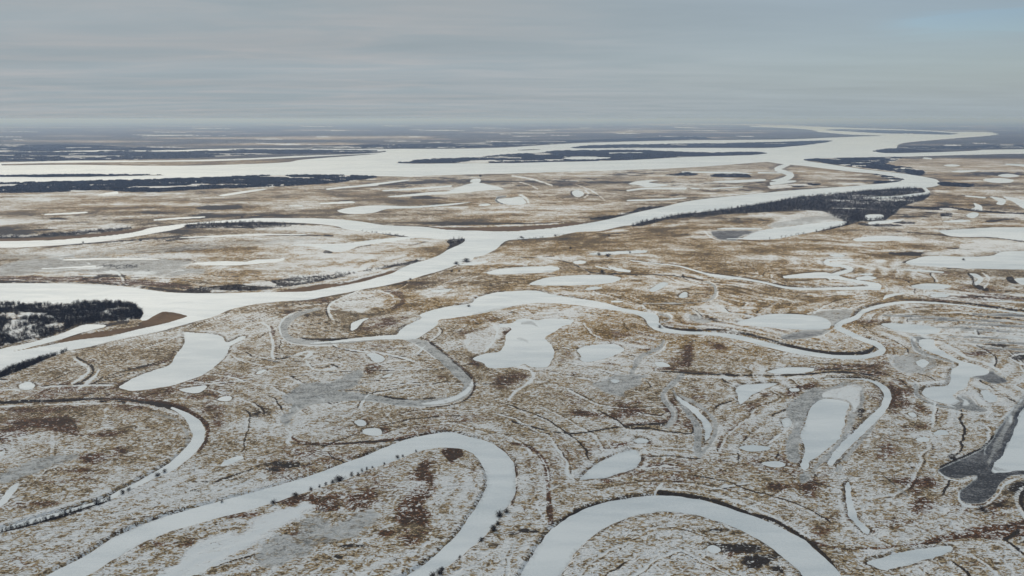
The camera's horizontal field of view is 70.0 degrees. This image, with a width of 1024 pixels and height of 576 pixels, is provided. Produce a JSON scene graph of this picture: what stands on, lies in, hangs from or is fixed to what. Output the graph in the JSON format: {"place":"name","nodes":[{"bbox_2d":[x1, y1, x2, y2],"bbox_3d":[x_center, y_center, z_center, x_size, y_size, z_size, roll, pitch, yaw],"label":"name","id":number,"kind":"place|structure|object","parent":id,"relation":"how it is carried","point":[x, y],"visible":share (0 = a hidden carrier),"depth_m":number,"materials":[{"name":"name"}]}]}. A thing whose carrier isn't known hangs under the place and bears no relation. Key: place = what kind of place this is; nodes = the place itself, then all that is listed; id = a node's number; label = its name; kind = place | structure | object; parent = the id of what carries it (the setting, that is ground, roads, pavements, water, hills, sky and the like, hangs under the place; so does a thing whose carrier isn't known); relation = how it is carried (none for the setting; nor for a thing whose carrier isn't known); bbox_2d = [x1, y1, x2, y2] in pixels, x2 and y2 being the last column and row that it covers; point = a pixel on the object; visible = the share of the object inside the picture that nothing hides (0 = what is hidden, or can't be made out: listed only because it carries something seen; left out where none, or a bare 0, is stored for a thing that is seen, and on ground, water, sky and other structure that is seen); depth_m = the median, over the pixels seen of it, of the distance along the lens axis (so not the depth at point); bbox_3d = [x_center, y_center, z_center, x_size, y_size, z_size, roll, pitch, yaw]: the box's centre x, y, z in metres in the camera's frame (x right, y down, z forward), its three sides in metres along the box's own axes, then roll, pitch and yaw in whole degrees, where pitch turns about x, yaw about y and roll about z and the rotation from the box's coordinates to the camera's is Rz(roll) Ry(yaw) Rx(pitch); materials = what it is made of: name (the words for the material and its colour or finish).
{"place":"outdoors","nodes":[
{"label":"outdoors","id":0,"kind":"place"},
{"bbox_2d":[0,483,18,506],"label":"frozen lake","id":1,"kind":"structure","parent":0,"point":[11,490],"depth_m":598.94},
{"bbox_2d":[19,381,34,389],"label":"frozen lake","id":2,"kind":"structure","parent":0,"point":[28,385],"depth_m":840.50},
{"bbox_2d":[44,212,87,214],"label":"frozen lake","id":3,"kind":"structure","parent":0,"point":[65,213],"depth_m":2374.65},
{"bbox_2d":[41,265,95,268],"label":"frozen lake","id":4,"kind":"structure","parent":0,"point":[71,267],"depth_m":1512.76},
{"bbox_2d":[98,191,117,194],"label":"frozen lake","id":5,"kind":"structure","parent":0,"point":[112,193],"depth_m":3009.76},
{"bbox_2d":[63,258,158,259],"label":"frozen lake","id":6,"kind":"structure","parent":0,"point":[113,259],"depth_m":1598.73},
{"bbox_2d":[154,216,204,220],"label":"frozen lake","id":7,"kind":"structure","parent":0,"point":[179,218],"depth_m":2255.66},
{"bbox_2d":[119,332,245,390],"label":"frozen lake","id":8,"kind":"structure","parent":0,"point":[198,355],"depth_m":919.47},
{"bbox_2d":[180,385,206,392],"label":"frozen lake","id":9,"kind":"structure","parent":0,"point":[197,389],"depth_m":831.19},
{"bbox_2d":[217,396,231,400],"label":"frozen lake","id":10,"kind":"structure","parent":0,"point":[226,398],"depth_m":804.45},
{"bbox_2d":[221,456,243,465],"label":"frozen lake","id":11,"kind":"structure","parent":0,"point":[231,460],"depth_m":658.52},
{"bbox_2d":[192,258,284,265],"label":"frozen lake","id":12,"kind":"structure","parent":0,"point":[224,263],"depth_m":1554.56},
{"bbox_2d":[219,189,265,195],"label":"frozen lake","id":13,"kind":"structure","parent":0,"point":[234,193],"depth_m":3050.55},
{"bbox_2d":[180,234,306,237],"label":"frozen lake","id":14,"kind":"structure","parent":0,"point":[241,235],"depth_m":1927.29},
{"bbox_2d":[247,259,283,262],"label":"frozen lake","id":15,"kind":"structure","parent":0,"point":[264,260],"depth_m":1581.89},
{"bbox_2d":[46,432,515,575],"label":"frozen river","id":16,"kind":"structure","parent":0,"point":[497,463],"depth_m":586.45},
{"bbox_2d":[320,201,354,203],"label":"frozen lake","id":17,"kind":"structure","parent":0,"point":[341,202],"depth_m":2686.43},
{"bbox_2d":[326,185,377,189],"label":"frozen lake","id":18,"kind":"structure","parent":0,"point":[349,187],"depth_m":3320.59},
{"bbox_2d":[293,237,419,251],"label":"frozen lake","id":19,"kind":"structure","parent":0,"point":[338,247],"depth_m":1789.39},
{"bbox_2d":[351,318,367,330],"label":"frozen lake","id":20,"kind":"structure","parent":0,"point":[355,325],"depth_m":1099.08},
{"bbox_2d":[354,420,365,425],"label":"frozen lake","id":21,"kind":"structure","parent":0,"point":[360,422],"depth_m":740.89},
{"bbox_2d":[363,428,381,435],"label":"frozen lake","id":22,"kind":"structure","parent":0,"point":[373,431],"depth_m":719.58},
{"bbox_2d":[367,353,384,362],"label":"frozen lake","id":23,"kind":"structure","parent":0,"point":[376,358],"depth_m":942.58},
{"bbox_2d":[362,180,408,185],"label":"frozen lake","id":24,"kind":"structure","parent":0,"point":[385,182],"depth_m":3528.85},
{"bbox_2d":[337,202,469,213],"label":"frozen lake","id":25,"kind":"structure","parent":0,"point":[364,209],"depth_m":2506.90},
{"bbox_2d":[382,185,451,190],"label":"frozen lake","id":26,"kind":"structure","parent":0,"point":[420,188],"depth_m":3225.42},
{"bbox_2d":[431,288,451,291],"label":"frozen lake","id":27,"kind":"structure","parent":0,"point":[445,290],"depth_m":1310.22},
{"bbox_2d":[388,183,502,196],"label":"frozen lake","id":28,"kind":"structure","parent":0,"point":[472,187],"depth_m":3179.85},
{"bbox_2d":[459,261,487,264],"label":"frozen lake","id":29,"kind":"structure","parent":0,"point":[475,263],"depth_m":1554.56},
{"bbox_2d":[497,197,525,204],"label":"frozen lake","id":30,"kind":"structure","parent":0,"point":[515,201],"depth_m":2718.89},
{"bbox_2d":[0,122,1023,575],"bbox_3d":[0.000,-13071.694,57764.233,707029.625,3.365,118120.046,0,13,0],"label":"ground","id":31,"kind":"structure","parent":0,"point":[560,424],"depth_m":883.81,"materials":[{"name":"brown soil"}]},
{"bbox_2d":[0,348,67,377],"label":"willow thicket","id":32,"kind":"object","parent":31,"relation":"on","point":[18,366],"visible":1,"depth_m":906.43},
{"bbox_2d":[0,324,105,354],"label":"frozen channel","id":33,"kind":"object","parent":31,"relation":"in","point":[78,330],"visible":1,"depth_m":1024.06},
{"bbox_2d":[0,496,110,531],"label":"shrub strip","id":34,"kind":"object","parent":31,"relation":"on","point":[64,511],"visible":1,"depth_m":559.51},
{"bbox_2d":[0,398,121,402],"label":"shrub strip","id":35,"kind":"object","parent":31,"relation":"on","point":[49,400],"visible":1,"depth_m":792.60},
{"bbox_2d":[0,227,130,237],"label":"shrub strip","id":36,"kind":"object","parent":31,"relation":"on","point":[100,229],"visible":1,"depth_m":1949.28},
{"bbox_2d":[0,298,143,345],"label":"willow wood","id":37,"kind":"object","parent":31,"relation":"on","point":[63,312],"visible":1,"depth_m":1135.28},
{"bbox_2d":[0,173,160,176],"bbox_3d":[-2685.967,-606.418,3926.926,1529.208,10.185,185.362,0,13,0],"label":"wood","id":38,"kind":"object","parent":31,"relation":"on","point":[50,175],"visible":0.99,"depth_m":3920.56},
{"bbox_2d":[0,407,204,530],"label":"frozen oxbow","id":39,"kind":"structure","parent":31,"relation":"in","point":[197,428],"depth_m":662.39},
{"bbox_2d":[0,174,376,192],"bbox_3d":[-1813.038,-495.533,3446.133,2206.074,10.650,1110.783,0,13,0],"label":"wood","id":40,"kind":"object","parent":31,"relation":"on","point":[114,185],"visible":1,"depth_m":3437.12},
{"bbox_2d":[0,144,385,160],"bbox_3d":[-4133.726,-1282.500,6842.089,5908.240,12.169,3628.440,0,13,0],"label":"wood","id":41,"kind":"object","parent":31,"relation":"on","point":[136,155],"visible":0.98,"depth_m":6526.66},
{"bbox_2d":[0,148,387,151],"bbox_3d":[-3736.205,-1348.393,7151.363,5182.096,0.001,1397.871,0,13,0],"label":"frozen channel","id":42,"kind":"object","parent":31,"relation":"in","point":[235,149],"visible":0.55,"depth_m":7312.27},
{"bbox_2d":[186,220,294,227],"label":"island wood","id":43,"kind":"object","parent":31,"relation":"on","point":[220,223],"visible":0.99,"depth_m":2104.22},
{"bbox_2d":[186,259,419,292],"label":"shrub strip","id":44,"kind":"object","parent":31,"relation":"on","point":[323,279],"visible":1,"depth_m":1364.55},
{"bbox_2d":[313,136,710,148],"bbox_3d":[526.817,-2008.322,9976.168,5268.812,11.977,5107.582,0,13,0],"label":"wood","id":45,"kind":"object","parent":31,"relation":"on","point":[418,146],"visible":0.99,"depth_m":8682.70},
{"bbox_2d":[398,149,764,162],"bbox_3d":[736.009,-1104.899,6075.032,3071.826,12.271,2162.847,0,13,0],"label":"wood","id":46,"kind":"object","parent":31,"relation":"on","point":[644,154],"visible":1,"depth_m":5986.30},
{"bbox_2d":[590,205,662,219],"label":"shrub strip","id":47,"kind":"object","parent":31,"relation":"on","point":[649,207],"visible":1,"depth_m":2387.34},
{"bbox_2d":[667,172,697,175],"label":"wood","id":48,"kind":"object","parent":31,"relation":"on","point":[685,173],"visible":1,"depth_m":3993.73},
{"bbox_2d":[571,140,830,147],"bbox_3d":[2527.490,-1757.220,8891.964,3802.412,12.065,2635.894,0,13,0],"label":"wood","id":49,"kind":"object","parent":31,"relation":"on","point":[742,145],"visible":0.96,"depth_m":8256.57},
{"bbox_2d":[712,173,751,176],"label":"wood","id":50,"kind":"object","parent":31,"relation":"on","point":[731,175],"visible":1,"depth_m":3917.99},
{"bbox_2d":[630,259,881,289],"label":"frozen channel","id":51,"kind":"object","parent":31,"relation":"in","point":[870,286],"visible":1,"depth_m":1417.49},
{"bbox_2d":[631,186,929,225],"bbox_3d":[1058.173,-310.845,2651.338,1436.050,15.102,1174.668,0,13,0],"label":"riverside wood","id":52,"kind":"object","parent":31,"relation":"on","point":[823,206],"visible":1,"depth_m":2573.84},
{"bbox_2d":[770,164,795,184],"bbox_3d":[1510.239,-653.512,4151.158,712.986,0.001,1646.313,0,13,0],"label":"frozen creek","id":53,"kind":"structure","parent":31,"relation":"in","point":[785,179],"depth_m":3829.02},
{"bbox_2d":[769,216,860,239],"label":"riverside wood","id":54,"kind":"object","parent":31,"relation":"on","point":[847,222],"visible":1,"depth_m":2127.25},
{"bbox_2d":[825,378,891,465],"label":"frozen channel","id":55,"kind":"object","parent":31,"relation":"in","point":[859,431],"visible":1,"depth_m":738.46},
{"bbox_2d":[804,157,924,174],"bbox_3d":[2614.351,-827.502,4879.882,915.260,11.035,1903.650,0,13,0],"label":"riverside wood","id":56,"kind":"object","parent":31,"relation":"on","point":[879,163],"visible":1,"depth_m":4970.60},
{"bbox_2d":[859,221,914,226],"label":"shrub strip","id":57,"kind":"object","parent":31,"relation":"on","point":[886,224],"visible":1,"depth_m":2106.08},
{"bbox_2d":[873,174,903,182],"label":"shrub strip","id":58,"kind":"object","parent":31,"relation":"on","point":[894,179],"visible":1,"depth_m":3680.80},
{"bbox_2d":[833,129,957,134],"bbox_3d":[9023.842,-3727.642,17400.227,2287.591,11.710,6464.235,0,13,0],"label":"wood","id":59,"kind":"object","parent":31,"relation":"on","point":[903,132],"visible":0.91,"depth_m":17122.79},
{"bbox_2d":[865,188,929,197],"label":"frozen channel","id":60,"kind":"object","parent":31,"relation":"in","point":[926,190],"visible":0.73,"depth_m":2970.04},
{"bbox_2d":[873,148,946,152],"bbox_3d":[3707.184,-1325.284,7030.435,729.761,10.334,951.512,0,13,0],"label":"wood","id":61,"kind":"object","parent":31,"relation":"on","point":[894,150],"visible":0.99,"depth_m":6912.63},
{"bbox_2d":[938,182,974,186],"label":"shrub strip","id":62,"kind":"object","parent":31,"relation":"on","point":[953,183],"visible":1,"depth_m":3374.10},
{"bbox_2d":[900,144,1023,148],"bbox_3d":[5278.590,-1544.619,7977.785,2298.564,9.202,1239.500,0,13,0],"label":"wood","id":63,"kind":"object","parent":31,"relation":"on","point":[971,147],"visible":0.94,"depth_m":7925.41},
{"bbox_2d":[902,205,1023,213],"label":"shrub strip","id":64,"kind":"object","parent":31,"relation":"on","point":[952,207],"visible":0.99,"depth_m":2498.61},
{"bbox_2d":[0,126,1023,371],"bbox_3d":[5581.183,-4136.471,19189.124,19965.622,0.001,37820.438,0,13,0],"label":"frozen river","id":65,"kind":"structure","parent":0,"point":[206,306],"depth_m":3829.02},
{"bbox_2d":[0,120,1023,121],"bbox_3d":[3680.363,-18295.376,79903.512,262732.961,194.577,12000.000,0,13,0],"label":"hills","id":66,"kind":"structure","parent":0,"point":[448,121],"depth_m":76161.64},
{"bbox_2d":[0,0,1023,120],"label":"sky","id":67,"kind":"structure","parent":0,"point":[182,60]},
{"bbox_2d":[486,266,559,274],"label":"frozen lake","id":68,"kind":"structure","parent":0,"point":[524,270],"depth_m":1482.86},
{"bbox_2d":[473,318,573,367],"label":"frozen lake","id":69,"kind":"structure","parent":0,"point":[527,343],"depth_m":988.10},
{"bbox_2d":[530,275,620,285],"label":"frozen lake","id":70,"kind":"structure","parent":0,"point":[571,280],"depth_m":1391.20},
{"bbox_2d":[572,190,583,196],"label":"frozen lake","id":71,"kind":"structure","parent":0,"point":[577,193],"depth_m":3009.76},
{"bbox_2d":[564,157,610,159],"bbox_3d":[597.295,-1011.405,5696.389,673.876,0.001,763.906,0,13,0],"label":"frozen lake","id":72,"kind":"structure","parent":0,"point":[579,158],"depth_m":5730.84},
{"bbox_2d":[577,344,623,361],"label":"frozen lake","id":73,"kind":"structure","parent":0,"point":[592,353],"depth_m":966.87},
{"bbox_2d":[579,450,640,479],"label":"frozen lake","id":74,"kind":"structure","parent":0,"point":[622,462],"depth_m":649.02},
{"bbox_2d":[589,250,646,254],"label":"frozen lake","id":75,"kind":"structure","parent":0,"point":[625,252],"depth_m":1682.38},
{"bbox_2d":[608,267,630,271],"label":"frozen lake","id":76,"kind":"structure","parent":0,"point":[619,269],"depth_m":1492.70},
{"bbox_2d":[634,438,647,442],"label":"frozen lake","id":77,"kind":"structure","parent":0,"point":[640,440],"depth_m":699.45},
{"bbox_2d":[629,180,667,186],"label":"frozen lake","id":78,"kind":"structure","parent":0,"point":[645,183],"depth_m":3421.55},
{"bbox_2d":[626,187,686,190],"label":"frozen lake","id":79,"kind":"structure","parent":0,"point":[677,188],"depth_m":3225.42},
{"bbox_2d":[627,197,685,200],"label":"frozen lake","id":80,"kind":"structure","parent":0,"point":[657,199],"depth_m":2786.20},
{"bbox_2d":[649,282,667,291],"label":"frozen lake","id":81,"kind":"structure","parent":0,"point":[659,286],"depth_m":1341.45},
{"bbox_2d":[655,362,669,366],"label":"frozen lake","id":82,"kind":"structure","parent":0,"point":[661,364],"depth_m":915.73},
{"bbox_2d":[310,290,1023,358],"bbox_3d":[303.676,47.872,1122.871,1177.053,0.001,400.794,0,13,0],"label":"frozen river","id":83,"kind":"structure","parent":0,"point":[426,322],"depth_m":1149.60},
{"bbox_2d":[520,495,840,575],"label":"frozen river","id":84,"kind":"structure","parent":0,"point":[560,545],"depth_m":546.58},
{"bbox_2d":[677,396,711,443],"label":"frozen lake","id":85,"kind":"structure","parent":0,"point":[703,419],"depth_m":753.29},
{"bbox_2d":[707,545,720,552],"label":"frozen lake","id":86,"kind":"structure","parent":0,"point":[713,548],"depth_m":522.47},
{"bbox_2d":[682,171,751,173],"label":"frozen lake","id":87,"kind":"structure","parent":0,"point":[715,172],"depth_m":4185.02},
{"bbox_2d":[713,179,765,182],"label":"frozen lake","id":88,"kind":"structure","parent":0,"point":[741,181],"depth_m":3585.06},
{"bbox_2d":[718,228,761,229],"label":"frozen lake","id":89,"kind":"structure","parent":0,"point":[743,228],"depth_m":2050.18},
{"bbox_2d":[739,445,770,451],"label":"frozen lake","id":90,"kind":"structure","parent":0,"point":[752,448],"depth_m":682.48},
{"bbox_2d":[735,383,776,403],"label":"frozen lake","id":91,"kind":"structure","parent":0,"point":[745,392],"depth_m":831.19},
{"bbox_2d":[762,461,784,466],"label":"frozen lake","id":92,"kind":"structure","parent":0,"point":[775,464],"depth_m":650.90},
{"bbox_2d":[737,314,830,329],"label":"frozen lake","id":93,"kind":"structure","parent":0,"point":[796,321],"depth_m":1104.47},
{"bbox_2d":[727,221,845,239],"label":"frozen lake","id":94,"kind":"structure","parent":0,"point":[775,233],"depth_m":2013.50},
{"bbox_2d":[781,418,791,426],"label":"frozen lake","id":95,"kind":"structure","parent":0,"point":[786,422],"depth_m":740.89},
{"bbox_2d":[767,367,813,373],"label":"frozen lake","id":96,"kind":"structure","parent":0,"point":[791,370],"depth_m":893.91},
{"bbox_2d":[800,399,848,470],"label":"frozen lake","id":97,"kind":"structure","parent":0,"point":[822,428],"depth_m":728.90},
{"bbox_2d":[845,482,869,533],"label":"frozen lake","id":98,"kind":"structure","parent":0,"point":[852,514],"depth_m":573.01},
{"bbox_2d":[854,276,876,279],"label":"frozen lake","id":99,"kind":"structure","parent":0,"point":[865,278],"depth_m":1408.62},
{"bbox_2d":[865,214,883,219],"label":"frozen lake","id":100,"kind":"structure","parent":0,"point":[874,216],"depth_m":2301.79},
{"bbox_2d":[853,236,911,240],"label":"frozen lake","id":101,"kind":"structure","parent":0,"point":[884,238],"depth_m":1879.02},
{"bbox_2d":[868,220,901,224],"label":"frozen lake","id":102,"kind":"structure","parent":0,"point":[881,222],"depth_m":2189.82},
{"bbox_2d":[883,293,904,299],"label":"frozen lake","id":103,"kind":"structure","parent":0,"point":[889,295],"depth_m":1273.16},
{"bbox_2d":[867,546,951,569],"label":"frozen lake","id":104,"kind":"structure","parent":0,"point":[901,559],"depth_m":512.94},
{"bbox_2d":[881,323,940,333],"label":"frozen lake","id":105,"kind":"structure","parent":0,"point":[916,329],"depth_m":1072.88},
{"bbox_2d":[899,269,943,272],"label":"frozen lake","id":106,"kind":"structure","parent":0,"point":[919,270],"depth_m":1482.86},
{"bbox_2d":[916,359,928,367],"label":"frozen lake","id":107,"kind":"structure","parent":0,"point":[922,363],"depth_m":919.47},
{"bbox_2d":[916,437,928,441],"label":"frozen lake","id":108,"kind":"structure","parent":0,"point":[923,439],"depth_m":701.63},
{"bbox_2d":[912,283,950,289],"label":"frozen lake","id":109,"kind":"structure","parent":0,"point":[929,286],"depth_m":1341.45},
{"bbox_2d":[930,293,949,297],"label":"frozen lake","id":110,"kind":"structure","parent":0,"point":[939,295],"depth_m":1273.16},
{"bbox_2d":[933,430,947,434],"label":"frozen lake","id":111,"kind":"structure","parent":0,"point":[941,432],"depth_m":717.28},
{"bbox_2d":[919,339,988,404],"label":"frozen lake","id":112,"kind":"structure","parent":0,"point":[963,372],"depth_m":873.10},
{"bbox_2d":[943,219,969,221],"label":"frozen lake","id":113,"kind":"structure","parent":0,"point":[960,220],"depth_m":2189.82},
{"bbox_2d":[906,251,1023,269],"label":"frozen lake","id":114,"kind":"structure","parent":0,"point":[1012,260],"depth_m":1576.33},
{"bbox_2d":[966,212,978,217],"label":"frozen lake","id":115,"kind":"structure","parent":0,"point":[972,214],"depth_m":2337.72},
{"bbox_2d":[970,273,983,284],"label":"frozen lake","id":116,"kind":"structure","parent":0,"point":[979,280],"depth_m":1408.62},
{"bbox_2d":[972,203,981,210],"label":"frozen lake","id":117,"kind":"structure","parent":0,"point":[978,206],"depth_m":2535.14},
{"bbox_2d":[939,227,1023,240],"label":"frozen lake","id":118,"kind":"structure","parent":0,"point":[1014,233],"depth_m":1978.11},
{"bbox_2d":[980,390,996,402],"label":"frozen lake","id":119,"kind":"structure","parent":0,"point":[988,396],"depth_m":810.24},
{"bbox_2d":[983,178,1013,182],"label":"frozen lake","id":120,"kind":"structure","parent":0,"point":[998,180],"depth_m":3643.09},
{"bbox_2d":[991,196,1005,204],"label":"frozen lake","id":121,"kind":"structure","parent":0,"point":[1001,201],"depth_m":2752.13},
{"bbox_2d":[986,300,1023,302],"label":"frozen lake","id":122,"kind":"structure","parent":0,"point":[1004,301],"depth_m":1231.37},
{"bbox_2d":[991,408,1023,472],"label":"frozen lake","id":123,"kind":"structure","parent":0,"point":[1011,459],"depth_m":670.29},
{"bbox_2d":[998,174,1018,176],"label":"frozen lake","id":124,"kind":"structure","parent":0,"point":[1007,175],"depth_m":3963.89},
{"bbox_2d":[1004,196,1023,208],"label":"frozen lake","id":125,"kind":"structure","parent":0,"point":[1019,202],"depth_m":2718.89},
{"bbox_2d":[1014,278,1023,284],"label":"frozen lake","id":126,"kind":"structure","parent":0,"point":[1020,280],"depth_m":1391.20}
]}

